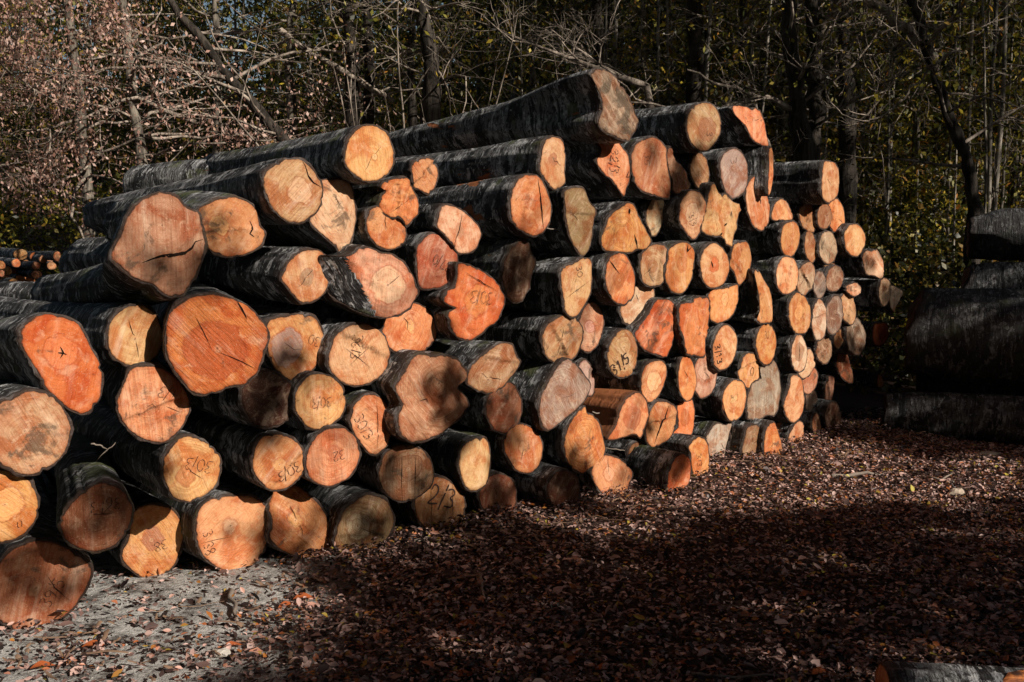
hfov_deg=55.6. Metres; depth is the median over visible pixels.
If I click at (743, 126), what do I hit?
felled log
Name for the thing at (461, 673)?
fallen leaf
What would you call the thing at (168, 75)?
slender tree
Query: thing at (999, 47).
slender tree
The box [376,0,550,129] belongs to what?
slender tree
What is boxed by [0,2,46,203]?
slender tree
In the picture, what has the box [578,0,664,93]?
sapling
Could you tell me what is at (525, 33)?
slender tree
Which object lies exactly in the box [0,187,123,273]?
bushes
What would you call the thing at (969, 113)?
sapling
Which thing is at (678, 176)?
felled log
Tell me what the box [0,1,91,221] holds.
slender tree
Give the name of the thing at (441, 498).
felled log
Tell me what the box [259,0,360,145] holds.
slender tree
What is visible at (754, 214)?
felled log
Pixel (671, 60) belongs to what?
sapling
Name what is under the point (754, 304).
felled log
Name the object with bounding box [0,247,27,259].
felled log
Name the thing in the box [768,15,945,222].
slender tree
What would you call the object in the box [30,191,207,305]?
felled log
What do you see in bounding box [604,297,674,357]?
felled log
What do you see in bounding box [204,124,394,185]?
felled log
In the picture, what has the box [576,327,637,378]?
felled log
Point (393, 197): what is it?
felled log
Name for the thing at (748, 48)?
sapling
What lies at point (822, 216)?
felled log
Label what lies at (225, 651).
stone
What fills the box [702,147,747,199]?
felled log
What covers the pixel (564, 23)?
sapling
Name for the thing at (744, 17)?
forest tree
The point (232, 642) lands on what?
fallen leaf
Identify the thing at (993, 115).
sapling
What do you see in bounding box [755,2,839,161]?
sapling
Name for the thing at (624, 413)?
felled log
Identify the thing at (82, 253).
felled log
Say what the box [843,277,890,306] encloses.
felled log
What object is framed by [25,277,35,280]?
felled log
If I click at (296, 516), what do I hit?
felled log
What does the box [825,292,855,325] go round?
felled log
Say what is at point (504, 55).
slender tree
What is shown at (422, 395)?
felled log
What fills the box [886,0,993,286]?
sapling
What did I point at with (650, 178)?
felled log
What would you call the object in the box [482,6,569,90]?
sapling
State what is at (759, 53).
sapling
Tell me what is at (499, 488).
felled log
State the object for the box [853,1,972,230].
sapling
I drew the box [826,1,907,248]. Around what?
sapling
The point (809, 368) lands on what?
felled log
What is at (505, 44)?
slender tree
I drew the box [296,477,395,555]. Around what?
felled log
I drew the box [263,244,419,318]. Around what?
felled log
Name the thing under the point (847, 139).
forest tree
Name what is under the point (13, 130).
slender tree
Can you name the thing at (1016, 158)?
slender tree
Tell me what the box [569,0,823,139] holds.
slender tree
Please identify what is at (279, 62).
slender tree
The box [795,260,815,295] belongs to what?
felled log
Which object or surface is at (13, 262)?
felled log
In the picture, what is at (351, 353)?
felled log
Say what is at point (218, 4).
slender tree
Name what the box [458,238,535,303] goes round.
felled log
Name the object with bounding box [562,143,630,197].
felled log
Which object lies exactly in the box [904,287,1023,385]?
felled log
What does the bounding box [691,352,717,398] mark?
felled log
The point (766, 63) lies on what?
sapling
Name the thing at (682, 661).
fallen leaf
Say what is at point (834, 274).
felled log
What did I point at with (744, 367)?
felled log
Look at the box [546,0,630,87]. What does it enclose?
sapling
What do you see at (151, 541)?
felled log
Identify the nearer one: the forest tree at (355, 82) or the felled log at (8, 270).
the forest tree at (355, 82)
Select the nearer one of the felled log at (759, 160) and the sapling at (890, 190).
the felled log at (759, 160)
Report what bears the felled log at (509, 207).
on the felled log at (508, 265)
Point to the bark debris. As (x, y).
(290, 656)
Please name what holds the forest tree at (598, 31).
on the ground
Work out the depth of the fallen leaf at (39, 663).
3.56 m
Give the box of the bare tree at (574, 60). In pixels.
[444,0,810,154]
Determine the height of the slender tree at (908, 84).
16.119 m
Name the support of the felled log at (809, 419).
on the ground
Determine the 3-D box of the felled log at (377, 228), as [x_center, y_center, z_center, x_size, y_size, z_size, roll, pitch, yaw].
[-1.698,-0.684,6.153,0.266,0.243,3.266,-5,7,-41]
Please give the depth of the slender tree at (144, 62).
25.23 m
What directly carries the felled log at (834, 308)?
on the felled log at (822, 350)
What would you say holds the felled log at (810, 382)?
on the felled log at (811, 399)
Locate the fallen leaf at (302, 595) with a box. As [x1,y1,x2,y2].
[293,593,314,598]
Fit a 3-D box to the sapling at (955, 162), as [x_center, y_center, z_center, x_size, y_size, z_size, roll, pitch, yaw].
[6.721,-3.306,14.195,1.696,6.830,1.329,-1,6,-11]
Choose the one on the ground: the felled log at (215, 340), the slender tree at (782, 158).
the slender tree at (782, 158)
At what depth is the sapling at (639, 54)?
15.96 m
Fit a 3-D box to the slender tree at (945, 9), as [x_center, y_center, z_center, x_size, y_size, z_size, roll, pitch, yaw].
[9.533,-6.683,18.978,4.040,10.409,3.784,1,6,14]
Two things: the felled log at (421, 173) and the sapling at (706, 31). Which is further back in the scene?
the sapling at (706, 31)
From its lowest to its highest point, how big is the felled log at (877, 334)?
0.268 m
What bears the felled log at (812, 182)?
on the felled log at (802, 216)
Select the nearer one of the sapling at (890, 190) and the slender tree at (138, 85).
the sapling at (890, 190)
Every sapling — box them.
[453,1,570,110]
[456,0,576,85]
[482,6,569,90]
[487,1,630,78]
[489,0,546,95]
[507,3,554,89]
[524,1,589,92]
[534,1,556,86]
[536,0,591,82]
[540,0,673,104]
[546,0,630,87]
[561,0,671,92]
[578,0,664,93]
[592,0,650,100]
[607,0,758,105]
[610,0,666,108]
[630,0,687,104]
[634,0,703,106]
[649,0,769,84]
[662,0,728,98]
[679,0,857,160]
[704,0,768,101]
[711,0,773,132]
[712,14,780,99]
[717,1,777,99]
[721,2,770,103]
[731,0,805,153]
[732,1,780,134]
[739,1,914,173]
[750,0,795,108]
[753,5,808,160]
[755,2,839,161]
[765,42,803,155]
[798,2,891,214]
[822,3,910,247]
[826,0,910,316]
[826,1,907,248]
[849,0,929,320]
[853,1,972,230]
[857,0,948,324]
[879,0,1009,286]
[881,13,942,256]
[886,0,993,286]
[896,0,1023,262]
[899,0,1023,262]
[901,0,997,286]
[901,9,965,216]
[909,9,1018,287]
[911,7,1022,178]
[927,2,1023,221]
[932,0,1023,260]
[938,2,1022,206]
[949,0,1023,207]
[950,0,1023,262]
[961,26,1023,229]
[978,9,1022,202]
[988,0,1023,207]
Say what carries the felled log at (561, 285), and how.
on the felled log at (549, 338)
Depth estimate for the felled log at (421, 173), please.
5.11 m
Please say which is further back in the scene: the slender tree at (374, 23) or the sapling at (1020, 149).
the slender tree at (374, 23)
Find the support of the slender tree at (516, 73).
on the ground
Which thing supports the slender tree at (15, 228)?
on the ground
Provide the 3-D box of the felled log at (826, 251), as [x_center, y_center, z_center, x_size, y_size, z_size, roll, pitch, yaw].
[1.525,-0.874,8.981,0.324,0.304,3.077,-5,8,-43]
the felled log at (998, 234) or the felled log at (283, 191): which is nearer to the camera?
the felled log at (283, 191)
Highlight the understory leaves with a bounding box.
[0,0,1023,289]
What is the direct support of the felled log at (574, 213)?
on the felled log at (561, 285)
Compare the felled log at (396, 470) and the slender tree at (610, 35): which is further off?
the slender tree at (610, 35)
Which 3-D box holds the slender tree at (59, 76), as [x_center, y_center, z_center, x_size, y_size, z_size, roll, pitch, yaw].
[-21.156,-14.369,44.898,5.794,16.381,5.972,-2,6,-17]
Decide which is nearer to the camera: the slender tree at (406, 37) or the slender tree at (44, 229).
the slender tree at (44, 229)
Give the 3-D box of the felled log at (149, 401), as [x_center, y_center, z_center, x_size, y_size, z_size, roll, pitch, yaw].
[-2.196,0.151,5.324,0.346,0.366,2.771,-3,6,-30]
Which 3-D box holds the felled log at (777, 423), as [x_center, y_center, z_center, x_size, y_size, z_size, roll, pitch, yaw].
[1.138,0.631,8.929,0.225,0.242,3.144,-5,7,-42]
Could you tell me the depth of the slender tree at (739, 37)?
19.57 m
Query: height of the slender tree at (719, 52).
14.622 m
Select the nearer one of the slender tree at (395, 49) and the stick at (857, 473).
the stick at (857, 473)
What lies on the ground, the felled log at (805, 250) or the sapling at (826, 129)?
the sapling at (826, 129)
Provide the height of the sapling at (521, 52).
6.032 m
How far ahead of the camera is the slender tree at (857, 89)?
18.90 m
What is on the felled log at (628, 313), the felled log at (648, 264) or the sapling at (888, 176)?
the felled log at (648, 264)
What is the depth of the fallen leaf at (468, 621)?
4.00 m
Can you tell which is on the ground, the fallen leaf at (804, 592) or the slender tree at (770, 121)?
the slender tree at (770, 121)
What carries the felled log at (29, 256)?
on the felled log at (39, 258)
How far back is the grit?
4.08 m
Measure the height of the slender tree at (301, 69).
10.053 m
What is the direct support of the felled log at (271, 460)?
on the felled log at (222, 525)
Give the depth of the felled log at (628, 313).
6.39 m
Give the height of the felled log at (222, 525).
0.423 m
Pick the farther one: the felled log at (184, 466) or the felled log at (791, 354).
the felled log at (791, 354)
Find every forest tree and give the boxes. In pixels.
[206,0,510,127]
[236,0,446,147]
[296,0,547,127]
[310,0,554,123]
[491,0,718,86]
[563,0,804,103]
[614,0,892,160]
[631,0,1000,166]
[683,0,958,361]
[710,0,983,159]
[785,0,1023,268]
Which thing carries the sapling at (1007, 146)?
on the ground
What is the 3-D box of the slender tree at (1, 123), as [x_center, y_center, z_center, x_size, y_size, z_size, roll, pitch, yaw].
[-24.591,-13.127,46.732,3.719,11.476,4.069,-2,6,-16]
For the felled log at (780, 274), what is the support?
on the felled log at (792, 313)
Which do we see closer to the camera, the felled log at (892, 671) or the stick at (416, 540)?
the felled log at (892, 671)
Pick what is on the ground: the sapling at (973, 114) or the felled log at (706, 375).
the sapling at (973, 114)
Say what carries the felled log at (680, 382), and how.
on the felled log at (685, 417)
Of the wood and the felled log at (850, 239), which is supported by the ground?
the wood
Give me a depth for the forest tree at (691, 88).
13.81 m
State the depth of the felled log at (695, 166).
6.72 m
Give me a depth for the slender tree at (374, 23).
25.78 m
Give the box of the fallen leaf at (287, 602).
[278,601,296,607]
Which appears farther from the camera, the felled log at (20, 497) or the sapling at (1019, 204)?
the sapling at (1019, 204)
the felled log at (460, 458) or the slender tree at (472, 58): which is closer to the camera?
the felled log at (460, 458)
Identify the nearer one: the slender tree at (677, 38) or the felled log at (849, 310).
the felled log at (849, 310)
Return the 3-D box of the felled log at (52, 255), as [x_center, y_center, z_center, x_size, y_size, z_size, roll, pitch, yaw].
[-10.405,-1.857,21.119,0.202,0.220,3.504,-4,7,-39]
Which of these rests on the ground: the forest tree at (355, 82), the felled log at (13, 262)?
the forest tree at (355, 82)
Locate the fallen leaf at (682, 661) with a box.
[676,659,696,666]
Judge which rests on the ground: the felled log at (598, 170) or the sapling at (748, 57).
the sapling at (748, 57)
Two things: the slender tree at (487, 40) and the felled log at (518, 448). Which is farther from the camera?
the slender tree at (487, 40)
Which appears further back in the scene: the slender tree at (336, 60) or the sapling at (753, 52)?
the slender tree at (336, 60)
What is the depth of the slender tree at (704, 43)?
19.45 m
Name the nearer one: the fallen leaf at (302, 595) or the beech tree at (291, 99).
the fallen leaf at (302, 595)
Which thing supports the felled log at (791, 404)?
on the felled log at (789, 430)
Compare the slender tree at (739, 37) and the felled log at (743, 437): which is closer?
the felled log at (743, 437)
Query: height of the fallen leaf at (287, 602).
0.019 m
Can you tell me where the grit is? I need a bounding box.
[0,534,464,680]
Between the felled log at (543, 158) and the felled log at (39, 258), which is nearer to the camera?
the felled log at (543, 158)
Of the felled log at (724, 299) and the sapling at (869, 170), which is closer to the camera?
the felled log at (724, 299)
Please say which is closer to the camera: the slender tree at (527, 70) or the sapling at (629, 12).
the sapling at (629, 12)
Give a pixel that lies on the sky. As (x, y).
(206, 3)
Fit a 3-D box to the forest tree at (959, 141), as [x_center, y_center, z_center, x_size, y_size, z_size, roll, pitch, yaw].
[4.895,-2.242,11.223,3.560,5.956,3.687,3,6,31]
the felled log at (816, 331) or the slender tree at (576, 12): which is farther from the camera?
the slender tree at (576, 12)
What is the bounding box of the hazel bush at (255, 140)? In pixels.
[167,0,686,145]
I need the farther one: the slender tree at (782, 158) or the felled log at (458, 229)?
the slender tree at (782, 158)
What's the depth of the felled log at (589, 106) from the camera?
5.87 m
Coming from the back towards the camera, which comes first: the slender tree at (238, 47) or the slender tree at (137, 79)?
the slender tree at (137, 79)
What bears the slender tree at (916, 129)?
on the ground
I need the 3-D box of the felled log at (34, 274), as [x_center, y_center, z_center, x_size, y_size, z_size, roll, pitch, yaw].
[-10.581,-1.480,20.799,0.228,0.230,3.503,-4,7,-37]
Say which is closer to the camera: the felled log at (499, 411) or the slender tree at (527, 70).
the felled log at (499, 411)
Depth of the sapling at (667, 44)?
15.02 m
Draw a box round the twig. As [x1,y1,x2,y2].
[91,442,115,459]
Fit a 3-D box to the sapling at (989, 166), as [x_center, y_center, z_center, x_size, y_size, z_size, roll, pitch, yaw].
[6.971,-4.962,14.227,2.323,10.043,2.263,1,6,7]
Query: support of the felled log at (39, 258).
on the felled log at (49, 265)
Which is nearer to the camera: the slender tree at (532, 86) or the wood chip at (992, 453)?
the wood chip at (992, 453)
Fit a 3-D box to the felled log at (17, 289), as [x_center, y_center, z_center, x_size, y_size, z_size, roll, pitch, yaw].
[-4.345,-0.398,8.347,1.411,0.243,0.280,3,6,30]
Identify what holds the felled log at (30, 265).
on the felled log at (34, 274)
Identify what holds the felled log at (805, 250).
on the felled log at (806, 272)
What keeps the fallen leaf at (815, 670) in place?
on the leaf litter
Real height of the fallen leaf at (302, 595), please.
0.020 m
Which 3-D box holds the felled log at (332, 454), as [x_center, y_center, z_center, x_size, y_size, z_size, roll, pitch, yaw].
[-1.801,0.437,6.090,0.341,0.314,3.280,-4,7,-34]
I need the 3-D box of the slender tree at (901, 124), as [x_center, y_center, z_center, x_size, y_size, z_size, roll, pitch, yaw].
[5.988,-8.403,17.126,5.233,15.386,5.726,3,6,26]
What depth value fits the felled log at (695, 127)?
6.53 m
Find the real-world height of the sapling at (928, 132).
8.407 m
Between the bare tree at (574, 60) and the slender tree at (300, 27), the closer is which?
the bare tree at (574, 60)
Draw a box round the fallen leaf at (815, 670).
[811,666,827,674]
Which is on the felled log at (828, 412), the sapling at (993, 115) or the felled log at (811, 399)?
the felled log at (811, 399)
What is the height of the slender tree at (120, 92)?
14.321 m
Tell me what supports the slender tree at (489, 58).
on the ground
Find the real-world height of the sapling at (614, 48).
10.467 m
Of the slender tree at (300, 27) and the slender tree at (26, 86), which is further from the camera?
the slender tree at (26, 86)
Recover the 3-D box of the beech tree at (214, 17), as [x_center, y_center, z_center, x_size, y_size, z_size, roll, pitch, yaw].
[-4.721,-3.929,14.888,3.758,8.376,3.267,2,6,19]
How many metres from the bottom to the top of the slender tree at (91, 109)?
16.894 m
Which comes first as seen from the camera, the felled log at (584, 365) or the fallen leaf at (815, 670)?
the fallen leaf at (815, 670)
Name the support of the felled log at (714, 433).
on the ground
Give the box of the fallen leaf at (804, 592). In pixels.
[800,590,814,595]
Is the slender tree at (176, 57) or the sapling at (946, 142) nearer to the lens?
the sapling at (946, 142)
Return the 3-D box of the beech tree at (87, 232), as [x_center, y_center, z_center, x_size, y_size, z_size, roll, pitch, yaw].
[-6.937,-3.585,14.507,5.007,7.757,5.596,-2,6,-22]
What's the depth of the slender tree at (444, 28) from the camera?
27.83 m
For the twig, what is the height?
0.088 m
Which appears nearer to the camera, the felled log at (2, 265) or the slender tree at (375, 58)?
the felled log at (2, 265)
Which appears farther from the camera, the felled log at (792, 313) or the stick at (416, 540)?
the felled log at (792, 313)
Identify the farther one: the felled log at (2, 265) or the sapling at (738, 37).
the felled log at (2, 265)
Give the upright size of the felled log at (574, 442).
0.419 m
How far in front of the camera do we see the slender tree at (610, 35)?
16.20 m
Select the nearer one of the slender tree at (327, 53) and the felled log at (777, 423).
the felled log at (777, 423)
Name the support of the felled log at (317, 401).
on the felled log at (332, 454)
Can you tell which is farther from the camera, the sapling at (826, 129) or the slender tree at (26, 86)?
the slender tree at (26, 86)
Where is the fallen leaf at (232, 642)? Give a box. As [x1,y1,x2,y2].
[223,641,242,647]
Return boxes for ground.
[0,88,1023,681]
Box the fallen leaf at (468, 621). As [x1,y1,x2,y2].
[456,619,474,626]
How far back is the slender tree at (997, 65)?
14.76 m
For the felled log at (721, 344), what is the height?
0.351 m
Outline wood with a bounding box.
[0,0,1023,209]
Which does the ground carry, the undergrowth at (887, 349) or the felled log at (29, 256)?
the undergrowth at (887, 349)
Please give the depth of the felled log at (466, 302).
5.24 m
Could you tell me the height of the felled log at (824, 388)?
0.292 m
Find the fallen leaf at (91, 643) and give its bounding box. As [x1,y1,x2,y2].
[82,640,104,646]
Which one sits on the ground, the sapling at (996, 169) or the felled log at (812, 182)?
the sapling at (996, 169)
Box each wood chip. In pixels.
[948,488,964,495]
[976,451,999,457]
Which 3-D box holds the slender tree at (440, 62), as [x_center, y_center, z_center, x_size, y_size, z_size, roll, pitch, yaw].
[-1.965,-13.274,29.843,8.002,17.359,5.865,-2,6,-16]
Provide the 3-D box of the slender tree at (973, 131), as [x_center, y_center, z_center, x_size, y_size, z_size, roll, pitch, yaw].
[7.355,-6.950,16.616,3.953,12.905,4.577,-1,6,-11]
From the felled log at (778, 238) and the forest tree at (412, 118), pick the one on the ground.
the forest tree at (412, 118)
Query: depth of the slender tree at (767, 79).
16.19 m
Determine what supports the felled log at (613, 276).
on the felled log at (589, 317)
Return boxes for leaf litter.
[0,407,1023,681]
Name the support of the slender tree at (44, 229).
on the ground
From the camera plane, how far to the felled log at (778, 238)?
7.43 m
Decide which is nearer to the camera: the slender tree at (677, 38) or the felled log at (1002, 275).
the felled log at (1002, 275)
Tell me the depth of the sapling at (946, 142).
16.76 m
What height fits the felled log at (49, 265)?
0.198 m
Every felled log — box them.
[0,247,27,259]
[0,257,20,266]
[0,260,5,269]
[0,270,4,276]
[0,277,16,280]
[0,281,35,298]
[0,296,161,366]
[0,312,103,414]
[0,379,73,476]
[0,468,40,544]
[0,474,93,629]
[3,266,11,275]
[9,261,40,269]
[9,274,24,280]
[16,269,41,278]
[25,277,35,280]
[26,252,34,260]
[27,251,60,261]
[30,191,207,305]
[32,254,46,263]
[40,261,56,269]
[43,466,183,577]
[54,431,134,553]
[59,246,328,304]
[65,237,110,270]
[67,402,221,502]
[83,157,322,232]
[99,393,304,491]
[100,358,190,443]
[102,191,266,258]
[103,177,356,252]
[115,468,267,570]
[123,159,212,192]
[151,281,269,396]
[156,352,291,429]
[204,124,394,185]
[219,469,329,558]
[229,294,437,352]
[246,303,323,380]
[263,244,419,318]
[272,423,361,487]
[282,370,346,430]
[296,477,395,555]
[313,315,390,386]
[336,387,390,456]
[343,349,469,443]
[350,473,466,532]
[351,438,434,502]
[352,205,406,251]
[353,175,419,227]
[386,156,438,196]
[386,231,458,290]
[389,68,638,156]
[395,135,565,190]
[406,203,481,255]
[414,261,505,340]
[415,427,490,491]
[418,173,551,239]
[426,338,521,394]
[450,422,543,473]
[455,381,522,434]
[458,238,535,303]
[461,469,516,517]
[475,312,583,362]
[480,185,596,256]
[491,462,580,510]
[502,299,604,353]
[503,257,592,318]
[509,357,590,431]
[531,201,651,253]
[532,251,634,305]
[535,405,605,473]
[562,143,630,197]
[572,357,594,396]
[575,453,632,496]
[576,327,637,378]
[582,388,648,439]
[588,136,670,199]
[589,199,664,236]
[595,357,666,402]
[599,283,654,325]
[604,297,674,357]
[604,437,642,461]
[606,444,691,491]
[626,242,667,287]
[628,398,677,446]
[631,102,721,152]
[642,354,696,401]
[651,189,705,240]
[652,182,740,247]
[652,240,729,288]
[654,240,694,294]
[655,283,738,324]
[655,295,709,357]
[657,433,709,475]
[658,397,694,434]
[665,145,690,194]
[673,146,773,195]
[674,152,709,189]
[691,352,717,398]
[692,376,746,421]
[692,417,731,459]
[695,415,759,457]
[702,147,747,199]
[705,323,737,371]
[711,105,768,149]
[717,350,759,388]
[723,320,776,365]
[724,240,751,285]
[729,291,810,334]
[730,268,772,324]
[732,175,769,231]
[734,220,800,256]
[738,418,781,455]
[739,360,781,420]
[751,255,798,294]
[763,372,804,423]
[766,419,781,429]
[768,160,838,204]
[768,197,792,220]
[773,333,807,372]
[778,420,803,443]
[780,347,814,379]
[789,204,815,232]
[792,231,815,262]
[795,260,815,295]
[799,409,821,435]
[802,298,826,341]
[802,368,818,394]
[804,391,817,410]
[805,270,826,298]
[805,335,831,364]
[811,398,840,430]
[812,204,831,229]
[813,230,837,264]
[814,261,835,267]
[814,374,834,399]
[815,264,843,291]
[815,352,853,383]
[821,294,843,335]
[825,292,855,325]
[826,198,844,232]
[826,328,842,349]
[832,317,865,355]
[833,223,865,256]
[835,248,883,278]
[837,281,860,297]
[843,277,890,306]
[856,284,902,312]
[860,320,888,346]
[875,661,1023,681]
[881,391,1023,445]
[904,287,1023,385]
[961,261,1023,288]
[966,208,1023,260]
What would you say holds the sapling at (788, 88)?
on the ground
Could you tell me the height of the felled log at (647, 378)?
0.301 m
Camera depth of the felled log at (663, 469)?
6.30 m
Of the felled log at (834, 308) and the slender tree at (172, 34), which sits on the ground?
the slender tree at (172, 34)
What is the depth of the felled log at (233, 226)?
4.34 m
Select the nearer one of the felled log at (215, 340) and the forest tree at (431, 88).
the felled log at (215, 340)
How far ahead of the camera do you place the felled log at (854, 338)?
8.41 m
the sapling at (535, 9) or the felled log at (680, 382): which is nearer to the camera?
the felled log at (680, 382)
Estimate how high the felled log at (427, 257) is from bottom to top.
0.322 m
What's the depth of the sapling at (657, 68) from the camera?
13.36 m
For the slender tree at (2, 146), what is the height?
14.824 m
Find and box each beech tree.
[0,0,141,213]
[0,0,206,237]
[0,0,343,165]
[0,0,391,201]
[110,0,396,162]
[114,0,314,152]
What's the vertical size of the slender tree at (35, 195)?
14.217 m
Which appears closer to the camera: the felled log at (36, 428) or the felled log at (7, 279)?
the felled log at (36, 428)
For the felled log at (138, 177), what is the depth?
5.94 m
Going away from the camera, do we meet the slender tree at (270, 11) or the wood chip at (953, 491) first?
the wood chip at (953, 491)
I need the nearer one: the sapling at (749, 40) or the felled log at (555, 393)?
the felled log at (555, 393)
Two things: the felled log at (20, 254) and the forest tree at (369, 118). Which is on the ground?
the forest tree at (369, 118)
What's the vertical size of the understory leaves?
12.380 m
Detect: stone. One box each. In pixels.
[212,647,230,657]
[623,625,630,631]
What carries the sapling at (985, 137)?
on the ground
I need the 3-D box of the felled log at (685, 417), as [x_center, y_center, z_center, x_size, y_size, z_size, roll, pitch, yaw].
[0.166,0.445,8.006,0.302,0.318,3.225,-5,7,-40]
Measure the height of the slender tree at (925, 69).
16.042 m
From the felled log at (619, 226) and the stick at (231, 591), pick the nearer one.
the stick at (231, 591)
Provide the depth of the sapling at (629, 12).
14.75 m
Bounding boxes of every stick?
[227,588,237,620]
[413,536,428,541]
[475,568,487,602]
[830,471,883,477]
[920,473,953,482]
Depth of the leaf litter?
4.42 m
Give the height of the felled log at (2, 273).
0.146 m
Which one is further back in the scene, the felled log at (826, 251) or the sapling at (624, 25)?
the sapling at (624, 25)
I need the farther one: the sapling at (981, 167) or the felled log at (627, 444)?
the sapling at (981, 167)
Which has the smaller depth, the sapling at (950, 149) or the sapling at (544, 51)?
the sapling at (950, 149)
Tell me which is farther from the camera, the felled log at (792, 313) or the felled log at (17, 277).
the felled log at (17, 277)
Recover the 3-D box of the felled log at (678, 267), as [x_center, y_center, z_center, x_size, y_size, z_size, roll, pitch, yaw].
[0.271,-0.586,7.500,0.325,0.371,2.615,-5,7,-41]
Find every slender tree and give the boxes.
[0,0,66,230]
[0,0,77,250]
[0,0,103,279]
[0,1,29,188]
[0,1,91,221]
[0,1,189,239]
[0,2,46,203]
[0,9,56,178]
[0,31,38,247]
[1,0,122,270]
[3,0,264,187]
[15,3,120,193]
[16,0,162,274]
[47,0,213,240]
[61,0,256,220]
[84,0,230,190]
[89,0,257,194]
[90,0,287,161]
[96,0,230,190]
[155,0,297,155]
[179,0,259,154]
[182,0,319,150]
[232,0,325,135]
[240,0,305,129]
[246,0,417,133]
[249,0,315,145]
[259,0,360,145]
[265,0,341,136]
[265,0,421,137]
[276,0,537,128]
[277,12,402,125]
[298,0,395,125]
[305,0,544,106]
[318,0,663,110]
[341,0,450,115]
[356,0,536,113]
[375,0,441,118]
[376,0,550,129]
[385,0,539,111]
[400,0,520,113]
[407,0,634,123]
[423,0,570,105]
[431,3,526,97]
[437,0,763,89]
[441,1,637,81]
[447,0,591,98]
[455,0,789,111]
[474,0,627,101]
[479,0,684,107]
[481,0,590,101]
[486,0,645,108]
[491,0,681,100]
[499,0,777,108]
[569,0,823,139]
[578,1,720,99]
[619,0,951,194]
[644,0,951,260]
[650,0,774,102]
[650,1,836,131]
[663,0,771,100]
[707,0,995,276]
[711,2,904,148]
[758,1,954,196]
[761,7,956,164]
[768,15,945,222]
[769,0,1023,317]
[778,2,987,176]
[828,0,1023,284]
[870,0,1023,287]
[871,0,1023,273]
[877,6,1023,231]
[881,3,1017,191]
[884,0,1023,207]
[960,73,1023,207]
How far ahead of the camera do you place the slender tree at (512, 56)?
22.70 m
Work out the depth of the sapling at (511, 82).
20.24 m
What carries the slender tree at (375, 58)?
on the ground
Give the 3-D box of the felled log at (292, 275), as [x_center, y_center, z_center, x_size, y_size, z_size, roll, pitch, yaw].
[-1.950,-0.407,5.559,2.722,0.292,0.303,5,8,44]
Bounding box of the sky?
[4,0,626,95]
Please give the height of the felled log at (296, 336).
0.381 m
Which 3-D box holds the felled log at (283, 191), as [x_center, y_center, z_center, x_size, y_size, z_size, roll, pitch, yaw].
[-1.811,-0.764,5.285,0.327,0.325,2.355,-5,8,-44]
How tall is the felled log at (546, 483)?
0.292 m
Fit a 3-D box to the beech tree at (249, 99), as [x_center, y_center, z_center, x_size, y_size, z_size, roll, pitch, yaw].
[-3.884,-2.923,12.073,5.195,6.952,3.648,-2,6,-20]
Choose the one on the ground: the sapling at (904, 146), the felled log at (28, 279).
the sapling at (904, 146)
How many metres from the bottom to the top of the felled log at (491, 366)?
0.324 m
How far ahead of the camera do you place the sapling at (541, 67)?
19.88 m
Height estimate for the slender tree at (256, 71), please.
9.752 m
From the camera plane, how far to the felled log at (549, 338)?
5.82 m
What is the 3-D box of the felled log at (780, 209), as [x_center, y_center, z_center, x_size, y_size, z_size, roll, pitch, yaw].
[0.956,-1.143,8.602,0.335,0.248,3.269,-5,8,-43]
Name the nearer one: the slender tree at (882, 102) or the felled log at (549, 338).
the felled log at (549, 338)
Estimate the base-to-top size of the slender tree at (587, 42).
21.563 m
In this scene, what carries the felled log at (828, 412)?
on the ground
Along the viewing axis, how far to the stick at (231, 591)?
4.20 m
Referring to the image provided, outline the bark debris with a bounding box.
[2,426,1022,681]
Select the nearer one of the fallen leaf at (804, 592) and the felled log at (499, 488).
the fallen leaf at (804, 592)
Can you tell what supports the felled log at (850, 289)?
on the felled log at (849, 310)
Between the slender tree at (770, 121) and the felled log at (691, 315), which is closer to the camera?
the felled log at (691, 315)
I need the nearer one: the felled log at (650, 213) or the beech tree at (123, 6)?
the felled log at (650, 213)
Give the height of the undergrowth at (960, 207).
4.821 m
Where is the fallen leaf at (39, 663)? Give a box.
[30,660,54,668]
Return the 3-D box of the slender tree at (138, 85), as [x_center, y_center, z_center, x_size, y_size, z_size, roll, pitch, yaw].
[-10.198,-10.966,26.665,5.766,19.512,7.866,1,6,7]
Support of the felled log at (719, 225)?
on the felled log at (712, 266)
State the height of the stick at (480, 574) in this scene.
0.041 m
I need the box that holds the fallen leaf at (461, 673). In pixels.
[454,669,472,676]
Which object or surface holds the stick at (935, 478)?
on the leaf litter
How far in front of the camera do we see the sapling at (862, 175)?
16.48 m
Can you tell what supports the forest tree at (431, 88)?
on the ground
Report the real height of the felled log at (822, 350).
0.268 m
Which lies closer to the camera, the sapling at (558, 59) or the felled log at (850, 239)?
the felled log at (850, 239)
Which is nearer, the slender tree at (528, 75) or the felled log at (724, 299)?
the felled log at (724, 299)
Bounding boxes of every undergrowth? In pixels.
[181,100,1023,343]
[834,233,1022,395]
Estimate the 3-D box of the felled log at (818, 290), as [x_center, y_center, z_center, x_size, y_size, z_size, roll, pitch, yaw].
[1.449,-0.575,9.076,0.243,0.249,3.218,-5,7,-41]
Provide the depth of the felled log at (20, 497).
3.73 m
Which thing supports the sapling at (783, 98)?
on the ground
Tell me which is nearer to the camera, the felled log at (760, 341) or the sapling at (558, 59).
the felled log at (760, 341)
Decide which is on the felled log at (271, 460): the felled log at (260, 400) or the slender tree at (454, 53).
the felled log at (260, 400)
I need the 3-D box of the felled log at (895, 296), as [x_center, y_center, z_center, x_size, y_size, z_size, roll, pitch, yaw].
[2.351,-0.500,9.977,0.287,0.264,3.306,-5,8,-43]

